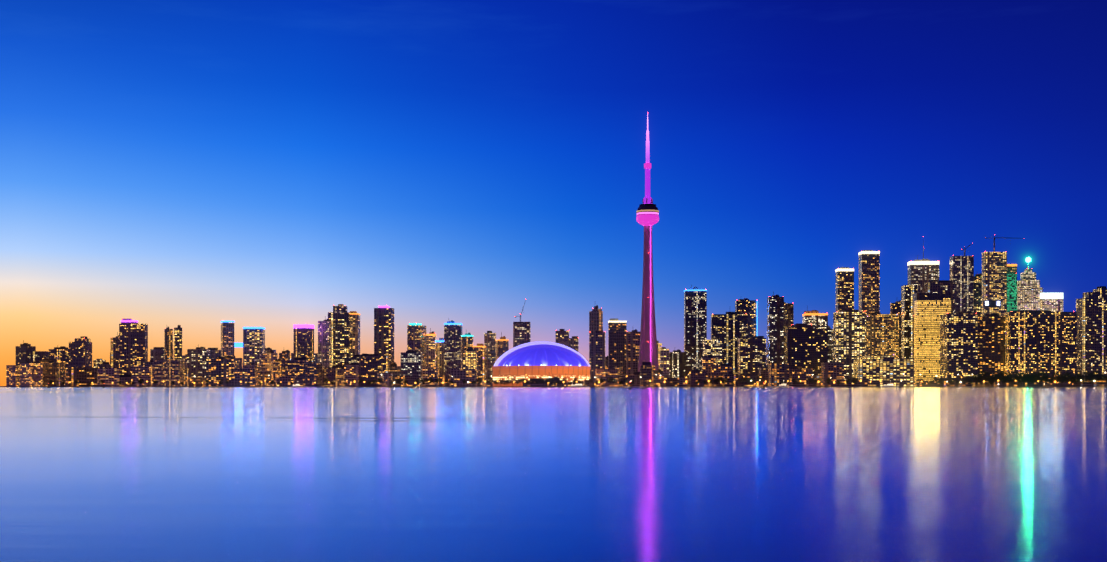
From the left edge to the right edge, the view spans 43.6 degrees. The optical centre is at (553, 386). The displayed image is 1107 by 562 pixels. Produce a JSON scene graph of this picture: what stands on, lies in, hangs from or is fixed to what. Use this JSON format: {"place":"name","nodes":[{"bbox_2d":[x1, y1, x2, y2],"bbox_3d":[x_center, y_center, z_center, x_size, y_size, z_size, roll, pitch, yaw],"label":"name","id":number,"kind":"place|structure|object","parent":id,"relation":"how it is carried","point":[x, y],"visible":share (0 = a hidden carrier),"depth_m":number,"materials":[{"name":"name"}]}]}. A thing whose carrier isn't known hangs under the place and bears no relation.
{"place":"outdoors","nodes":[
{"label":"outdoors","id":0,"kind":"place"},
{"bbox_2d":[16,340,35,364],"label":"building","id":1,"kind":"structure","parent":0,"point":[23,352],"depth_m":3723.19,"materials":[{"name":"grey"}]},
{"bbox_2d":[31,351,49,361],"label":"building","id":2,"kind":"structure","parent":0,"point":[36,356],"depth_m":3619.91,"materials":[{"name":"grey"}]},
{"bbox_2d":[69,336,91,366],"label":"building","id":3,"kind":"structure","parent":0,"point":[80,351],"depth_m":3519.68,"materials":[{"name":"grey"}]},
{"bbox_2d":[111,332,118,367],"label":"tower","id":4,"kind":"structure","parent":0,"point":[114,352],"depth_m":3616.90,"materials":[{"name":"brown"}]},
{"bbox_2d":[119,319,147,376],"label":"tower","id":5,"kind":"structure","parent":0,"point":[133,342],"depth_m":3515.91,"materials":[{"name":"grey glass"}]},
{"bbox_2d":[164,327,172,359],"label":"tower","id":6,"kind":"structure","parent":0,"point":[168,343],"depth_m":3565.89,"materials":[{"name":"brown glass"}]},
{"bbox_2d":[174,325,181,359],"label":"tower","id":7,"kind":"structure","parent":0,"point":[178,343],"depth_m":3515.86,"materials":[{"name":"yellow"}]},
{"bbox_2d":[187,347,209,376],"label":"building","id":8,"kind":"structure","parent":0,"point":[197,357],"depth_m":3362.84,"materials":[{"name":"grey"}]},
{"bbox_2d":[221,320,233,356],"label":"tower","id":9,"kind":"structure","parent":0,"point":[227,338],"depth_m":3514.41,"materials":[{"name":"grey glass"}]},
{"bbox_2d":[243,327,264,370],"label":"tower","id":10,"kind":"structure","parent":0,"point":[253,343],"depth_m":3511.37,"materials":[{"name":"grey glass"}]},
{"bbox_2d":[261,350,277,370],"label":"building","id":11,"kind":"structure","parent":0,"point":[268,357],"depth_m":3410.50,"materials":[{"name":"brown"}]},
{"bbox_2d":[271,359,280,385],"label":"building","id":12,"kind":"structure","parent":0,"point":[275,368],"depth_m":3261.67,"materials":[{"name":"brown"}]},
{"bbox_2d":[293,324,313,363],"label":"tower","id":13,"kind":"structure","parent":0,"point":[303,340],"depth_m":3411.74,"materials":[{"name":"grey glass"}]},
{"bbox_2d":[318,316,331,367],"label":"skyscraper","id":14,"kind":"structure","parent":0,"point":[325,343],"depth_m":3458.59,"materials":[{"name":"purple glass"}]},
{"bbox_2d":[328,304,350,364],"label":"tower","id":15,"kind":"structure","parent":0,"point":[339,316],"depth_m":3508.16,"materials":[{"name":"grey glass"}]},
{"bbox_2d":[350,311,359,356],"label":"skyscraper","id":16,"kind":"structure","parent":0,"point":[355,332],"depth_m":3557.72,"materials":[{"name":"brown"}]},
{"bbox_2d":[374,305,393,365],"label":"tower","id":17,"kind":"structure","parent":0,"point":[383,330],"depth_m":3407.30,"materials":[{"name":"grey glass"}]},
{"bbox_2d":[407,322,425,365],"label":"tower","id":18,"kind":"structure","parent":0,"point":[416,336],"depth_m":3308.07,"materials":[{"name":"grey glass"}]},
{"bbox_2d":[426,328,435,365],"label":"tower","id":19,"kind":"structure","parent":0,"point":[430,348],"depth_m":3354.60,"materials":[{"name":"brown"}]},
{"bbox_2d":[436,338,443,374],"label":"tower","id":20,"kind":"structure","parent":0,"point":[440,353],"depth_m":3404.28,"materials":[{"name":"grey"}]},
{"bbox_2d":[444,321,461,374],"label":"tower","id":21,"kind":"structure","parent":0,"point":[452,344],"depth_m":3303.77,"materials":[{"name":"grey glass"}]},
{"bbox_2d":[463,348,476,368],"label":"building","id":22,"kind":"structure","parent":0,"point":[470,358],"depth_m":3002.88,"materials":[{"name":"yellow"}]},
{"bbox_2d":[472,344,485,380],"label":"building","id":23,"kind":"structure","parent":0,"point":[480,349],"depth_m":3402.85,"materials":[{"name":"brown"}]},
{"bbox_2d":[484,331,495,380],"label":"building","id":24,"kind":"structure","parent":0,"point":[490,340],"depth_m":3502.57,"materials":[{"name":"grey"}]},
{"bbox_2d":[496,332,508,360],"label":"building","id":25,"kind":"structure","parent":0,"point":[502,345],"depth_m":3502.87,"materials":[{"name":"brown"}]},
{"bbox_2d":[0,387,1106,561],"bbox_3d":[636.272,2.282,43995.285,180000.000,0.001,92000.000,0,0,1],"label":"lake water","id":26,"kind":"structure","parent":0,"point":[552,474],"depth_m":35.69,"materials":[{"name":"blue liquid"}]},
{"bbox_2d":[0,386,1106,386],"bbox_3d":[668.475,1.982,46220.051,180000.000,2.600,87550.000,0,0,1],"label":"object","id":27,"kind":"structure","parent":0,"point":[534,386],"depth_m":2604.39,"materials":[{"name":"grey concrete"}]},
{"bbox_2d":[6,365,19,385],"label":"building","id":28,"kind":"structure","parent":27,"relation":"on","point":[12,375],"depth_m":3155.22,"materials":[{"name":"grey"}]},
{"bbox_2d":[20,362,42,385],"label":"building","id":29,"kind":"structure","parent":27,"relation":"on","point":[31,373],"depth_m":3140.79,"materials":[{"name":"brown"}]},
{"bbox_2d":[39,354,64,385],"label":"building","id":30,"kind":"structure","parent":27,"relation":"on","point":[54,371],"depth_m":3189.63,"materials":[{"name":"brown"}]},
{"bbox_2d":[49,345,68,371],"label":"building","id":31,"kind":"structure","parent":27,"relation":"on","point":[59,354],"depth_m":4058.33,"materials":[{"name":"grey"}]},
{"bbox_2d":[69,367,98,385],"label":"building","id":32,"kind":"structure","parent":27,"relation":"on","point":[84,376],"depth_m":3336.93,"materials":[{"name":"grey"}]},
{"bbox_2d":[98,368,118,385],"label":"building","id":33,"kind":"structure","parent":27,"relation":"on","point":[108,376],"depth_m":3078.52,"materials":[{"name":"brown"}]},
{"bbox_2d":[131,365,152,385],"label":"building","id":34,"kind":"structure","parent":27,"relation":"on","point":[144,373],"depth_m":3265.53,"materials":[{"name":"grey"}]},
{"bbox_2d":[150,347,163,359],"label":"building","id":35,"kind":"structure","parent":27,"relation":"on","point":[156,353],"depth_m":4114.06,"materials":[{"name":"grey"}]},
{"bbox_2d":[153,360,183,385],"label":"building","id":36,"kind":"structure","parent":27,"relation":"on","point":[168,372],"depth_m":3111.17,"materials":[{"name":"brown"}]},
{"bbox_2d":[188,377,205,385],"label":"building","id":37,"kind":"structure","parent":27,"relation":"on","point":[198,381],"depth_m":3263.24,"materials":[{"name":"brown"}]},
{"bbox_2d":[206,354,236,385],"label":"building","id":38,"kind":"structure","parent":27,"relation":"on","point":[221,367],"depth_m":3193.55,"materials":[{"name":"grey"}]},
{"bbox_2d":[234,369,255,385],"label":"building","id":39,"kind":"structure","parent":27,"relation":"on","point":[244,376],"depth_m":3193.27,"materials":[{"name":"grey"}]},
{"bbox_2d":[243,363,259,385],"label":"building","id":40,"kind":"structure","parent":27,"relation":"on","point":[254,366],"depth_m":3207.34,"materials":[{"name":"brown"}]},
{"bbox_2d":[260,371,281,385],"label":"building","id":41,"kind":"structure","parent":27,"relation":"on","point":[264,376],"depth_m":3314.86,"materials":[{"name":"brown"}]},
{"bbox_2d":[276,376,294,385],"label":"building","id":42,"kind":"structure","parent":27,"relation":"on","point":[285,380],"depth_m":3186.35,"materials":[{"name":"brown"}]},
{"bbox_2d":[279,350,293,375],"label":"building","id":43,"kind":"structure","parent":27,"relation":"on","point":[285,356],"depth_m":4238.06,"materials":[{"name":"brown"}]},
{"bbox_2d":[287,357,307,385],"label":"building","id":44,"kind":"structure","parent":27,"relation":"on","point":[295,367],"depth_m":3192.51,"materials":[{"name":"grey"}]},
{"bbox_2d":[303,363,321,385],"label":"building","id":45,"kind":"structure","parent":27,"relation":"on","point":[312,373],"depth_m":3063.36,"materials":[{"name":"grey"}]},
{"bbox_2d":[322,365,343,385],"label":"building","id":46,"kind":"structure","parent":27,"relation":"on","point":[335,373],"depth_m":3105.52,"materials":[{"name":"brown"}]},
{"bbox_2d":[344,364,358,385],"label":"building","id":47,"kind":"structure","parent":27,"relation":"on","point":[351,372],"depth_m":3083.06,"materials":[{"name":"grey"}]},
{"bbox_2d":[359,354,389,385],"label":"building","id":48,"kind":"structure","parent":27,"relation":"on","point":[371,366],"depth_m":3050.00,"materials":[{"name":"grey"}]},
{"bbox_2d":[377,373,392,385],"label":"building","id":49,"kind":"structure","parent":27,"relation":"on","point":[387,378],"depth_m":2933.50,"materials":[{"name":"grey"}]},
{"bbox_2d":[390,362,400,385],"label":"building","id":50,"kind":"structure","parent":27,"relation":"on","point":[395,369],"depth_m":3087.30,"materials":[{"name":"grey"}]},
{"bbox_2d":[399,376,419,385],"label":"building","id":51,"kind":"structure","parent":27,"relation":"on","point":[411,381],"depth_m":2995.27,"materials":[{"name":"brown"}]},
{"bbox_2d":[401,351,422,385],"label":"building","id":52,"kind":"structure","parent":27,"relation":"on","point":[411,363],"depth_m":3004.71,"materials":[{"name":"grey"}]},
{"bbox_2d":[422,366,438,385],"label":"building","id":53,"kind":"structure","parent":27,"relation":"on","point":[425,372],"depth_m":3029.99,"materials":[{"name":"brown"}]},
{"bbox_2d":[428,369,438,385],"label":"building","id":54,"kind":"structure","parent":27,"relation":"on","point":[433,374],"depth_m":2942.88,"materials":[{"name":"grey"}]},
{"bbox_2d":[450,369,476,385],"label":"building","id":55,"kind":"structure","parent":27,"relation":"on","point":[460,375],"depth_m":2785.49,"materials":[{"name":"grey"}]},
{"bbox_2d":[462,333,472,368],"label":"tower","id":56,"kind":"structure","parent":27,"relation":"on","point":[467,341],"depth_m":3403.35,"materials":[{"name":"grey glass"}]},
{"bbox_2d":[513,322,530,347],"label":"skyscraper","id":57,"kind":"structure","parent":27,"relation":"on","point":[521,332],"depth_m":3601.52,"materials":[{"name":"grey glass"}]},
{"bbox_2d":[492,341,590,385],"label":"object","id":58,"kind":"structure","parent":27,"relation":"on","point":[544,360],"depth_m":2792.25,"materials":[{"name":"blue"}]},
{"bbox_2d":[556,329,568,346],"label":"building","id":59,"kind":"structure","parent":27,"relation":"on","point":[562,336],"depth_m":3599.93,"materials":[{"name":"grey glass"}]},
{"bbox_2d":[39,380,1094,385],"bbox_3d":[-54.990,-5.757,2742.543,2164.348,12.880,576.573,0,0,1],"label":"quay lamps","id":60,"kind":"object","parent":27,"relation":"on","point":[630,381],"visible":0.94,"depth_m":2492.91,"materials":[{"name":"silver metal"}]},
{"bbox_2d":[49,369,1106,385],"bbox_3d":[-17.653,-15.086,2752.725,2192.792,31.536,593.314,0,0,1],"label":"quay trees","id":61,"kind":"object","parent":27,"relation":"on","point":[1027,377],"visible":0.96,"depth_m":2493.88,"materials":[{"name":"brown plant"}]},
{"bbox_2d":[596,369,617,385],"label":"building","id":62,"kind":"structure","parent":27,"relation":"on","point":[605,374],"depth_m":2651.15,"materials":[{"name":"brown"}]},
{"bbox_2d":[623,372,639,385],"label":"building","id":63,"kind":"structure","parent":27,"relation":"on","point":[636,376],"depth_m":2718.96,"materials":[{"name":"grey"}]},
{"bbox_2d":[640,362,654,385],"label":"building","id":64,"kind":"structure","parent":27,"relation":"on","point":[647,372],"depth_m":2617.23,"materials":[{"name":"grey"}]},
{"bbox_2d":[655,369,668,385],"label":"building","id":65,"kind":"structure","parent":27,"relation":"on","point":[659,381],"depth_m":2727.24,"materials":[{"name":"brown"}]},
{"bbox_2d":[689,368,705,385],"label":"building","id":66,"kind":"structure","parent":27,"relation":"on","point":[695,374],"depth_m":2626.93,"materials":[{"name":"grey"}]},
{"bbox_2d":[702,351,715,385],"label":"building","id":67,"kind":"structure","parent":27,"relation":"on","point":[709,361],"depth_m":2687.89,"materials":[{"name":"brown"}]},
{"bbox_2d":[711,363,732,385],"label":"building","id":68,"kind":"structure","parent":27,"relation":"on","point":[720,370],"depth_m":2668.07,"materials":[{"name":"grey"}]},
{"bbox_2d":[723,370,735,385],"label":"building","id":69,"kind":"structure","parent":27,"relation":"on","point":[730,376],"depth_m":2612.49,"materials":[{"name":"grey"}]},
{"bbox_2d":[736,375,763,385],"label":"building","id":70,"kind":"structure","parent":27,"relation":"on","point":[757,378],"depth_m":2643.67,"materials":[{"name":"brown"}]},
{"bbox_2d":[768,364,788,385],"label":"building","id":71,"kind":"structure","parent":27,"relation":"on","point":[778,372],"depth_m":2522.16,"materials":[{"name":"brown"}]},
{"bbox_2d":[789,366,812,385],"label":"building","id":72,"kind":"structure","parent":27,"relation":"on","point":[795,372],"depth_m":2565.94,"materials":[{"name":"grey"}]},
{"bbox_2d":[828,326,832,361],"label":"building","id":73,"kind":"structure","parent":27,"relation":"on","point":[830,344],"depth_m":3496.47,"materials":[{"name":"grey glass"}]},
{"bbox_2d":[821,362,843,385],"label":"building","id":74,"kind":"structure","parent":27,"relation":"on","point":[834,371],"depth_m":2603.94,"materials":[{"name":"grey"}]},
{"bbox_2d":[853,356,913,385],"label":"building","id":75,"kind":"structure","parent":27,"relation":"on","point":[875,370],"depth_m":2591.22,"materials":[{"name":"grey"}]},
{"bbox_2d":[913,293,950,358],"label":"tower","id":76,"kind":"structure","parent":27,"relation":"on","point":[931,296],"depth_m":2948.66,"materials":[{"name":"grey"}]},
{"bbox_2d":[914,300,950,381],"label":"tower","id":77,"kind":"structure","parent":27,"relation":"on","point":[927,313],"depth_m":2938.70,"materials":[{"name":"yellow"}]},
{"bbox_2d":[950,255,973,311],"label":"tower","id":78,"kind":"structure","parent":27,"relation":"on","point":[962,273],"depth_m":3684.47,"materials":[{"name":"grey glass"}]},
{"bbox_2d":[982,252,1006,316],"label":"tower","id":79,"kind":"structure","parent":27,"relation":"on","point":[994,275],"depth_m":3683.28,"materials":[{"name":"brown glass"}]},
{"bbox_2d":[1007,274,1016,311],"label":"tower","id":80,"kind":"structure","parent":27,"relation":"on","point":[1012,292],"depth_m":3782.16,"materials":[{"name":"green glass"}]},
{"bbox_2d":[1017,268,1042,309],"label":"tower","id":81,"kind":"structure","parent":27,"relation":"on","point":[1029,289],"depth_m":3781.72,"materials":[{"name":"grey"}]},
{"bbox_2d":[1040,293,1062,311],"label":"building","id":82,"kind":"structure","parent":27,"relation":"on","point":[1052,302],"depth_m":3780.44,"materials":[{"name":"grey"}]},
{"bbox_2d":[589,305,602,364],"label":"tower","id":83,"kind":"structure","parent":0,"point":[595,318],"depth_m":3398.79,"materials":[{"name":"grey glass"}]},
{"bbox_2d":[590,331,604,382],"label":"tower","id":84,"kind":"structure","parent":0,"point":[597,349],"depth_m":3098.83,"materials":[{"name":"grey"}]},
{"bbox_2d":[608,319,626,374],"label":"tower","id":85,"kind":"structure","parent":0,"point":[617,330],"depth_m":3248.06,"materials":[{"name":"grey glass"}]},
{"bbox_2d":[626,329,639,374],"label":"building","id":86,"kind":"structure","parent":0,"point":[632,347],"depth_m":3147.62,"materials":[{"name":"grey"}]},
{"bbox_2d":[636,112,658,371],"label":"observation tower","id":87,"kind":"structure","parent":0,"point":[647,212],"depth_m":2790.79,"materials":[{"name":"pink concrete"}]},
{"bbox_2d":[660,347,668,372],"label":"building","id":88,"kind":"structure","parent":0,"point":[664,359],"depth_m":2996.73,"materials":[{"name":"grey"}]},
{"bbox_2d":[669,350,685,377],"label":"building","id":89,"kind":"structure","parent":0,"point":[677,363],"depth_m":2998.01,"materials":[{"name":"grey"}]},
{"bbox_2d":[684,285,706,377],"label":"tower","id":90,"kind":"structure","parent":0,"point":[695,317],"depth_m":3145.58,"materials":[{"name":"grey glass"}]},
{"bbox_2d":[703,337,721,365],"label":"building","id":91,"kind":"structure","parent":0,"point":[713,346],"depth_m":2895.35,"materials":[{"name":"grey"}]},
{"bbox_2d":[711,311,746,374],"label":"tower","id":92,"kind":"structure","parent":0,"point":[728,329],"depth_m":3344.09,"materials":[{"name":"grey glass"}]},
{"bbox_2d":[735,298,756,337],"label":"tower","id":93,"kind":"structure","parent":0,"point":[748,306],"depth_m":3493.09,"materials":[{"name":"grey glass"}]},
{"bbox_2d":[738,336,765,374],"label":"building","id":94,"kind":"structure","parent":0,"point":[751,355],"depth_m":2894.23,"materials":[{"name":"grey"}]},
{"bbox_2d":[767,291,783,364],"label":"tower","id":95,"kind":"structure","parent":0,"point":[775,329],"depth_m":3392.37,"materials":[{"name":"grey glass"}]},
{"bbox_2d":[784,302,793,363],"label":"skyscraper","id":96,"kind":"structure","parent":0,"point":[788,314],"depth_m":3441.83,"materials":[{"name":"grey"}]},
{"bbox_2d":[785,323,827,375],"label":"tower","id":97,"kind":"structure","parent":0,"point":[806,346],"depth_m":2892.54,"materials":[{"name":"grey glass"}]},
{"bbox_2d":[802,310,827,327],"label":"building","id":98,"kind":"structure","parent":0,"point":[815,318],"depth_m":3490.65,"materials":[{"name":"grey glass"}]},
{"bbox_2d":[835,267,853,311],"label":"tower","id":99,"kind":"structure","parent":0,"point":[844,288],"depth_m":3589.34,"materials":[{"name":"grey glass"}]},
{"bbox_2d":[833,310,865,380],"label":"tower","id":100,"kind":"structure","parent":0,"point":[849,336],"depth_m":2990.97,"materials":[{"name":"grey"}]},
{"bbox_2d":[858,250,879,313],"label":"tower","id":101,"kind":"structure","parent":0,"point":[869,280],"depth_m":3588.40,"materials":[{"name":"grey glass"}]},
{"bbox_2d":[866,311,898,358],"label":"building","id":102,"kind":"structure","parent":0,"point":[882,334],"depth_m":3039.75,"materials":[{"name":"brown"}]},
{"bbox_2d":[890,300,900,358],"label":"skyscraper","id":103,"kind":"structure","parent":0,"point":[895,307],"depth_m":3338.16,"materials":[{"name":"grey"}]},
{"bbox_2d":[901,285,916,358],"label":"tower","id":104,"kind":"structure","parent":0,"point":[908,292],"depth_m":3038.95,"materials":[{"name":"grey glass"}]},
{"bbox_2d":[907,255,938,292],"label":"tower","id":105,"kind":"structure","parent":0,"point":[922,272],"depth_m":3785.67,"materials":[{"name":"grey glass"}]},
{"bbox_2d":[925,280,953,313],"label":"tower","id":106,"kind":"structure","parent":0,"point":[942,286],"depth_m":3286.89,"materials":[{"name":"grey glass"}]},
{"bbox_2d":[940,307,977,381],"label":"tower","id":107,"kind":"structure","parent":0,"point":[958,342],"depth_m":2788.37,"materials":[{"name":"grey glass"}]},
{"bbox_2d":[974,273,981,316],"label":"tower","id":108,"kind":"structure","parent":0,"point":[978,294],"depth_m":3883.07,"materials":[{"name":"grey glass"}]},
{"bbox_2d":[978,308,1005,379],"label":"tower","id":109,"kind":"structure","parent":0,"point":[992,341],"depth_m":2817.27,"materials":[{"name":"grey glass"}]},
{"bbox_2d":[1001,310,1076,379],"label":"tower","id":110,"kind":"structure","parent":0,"point":[1038,341],"depth_m":2785.99,"materials":[{"name":"grey glass"}]},
{"bbox_2d":[1076,286,1106,379],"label":"tower","id":111,"kind":"structure","parent":0,"point":[1091,309],"depth_m":2883.99,"materials":[{"name":"grey glass"}]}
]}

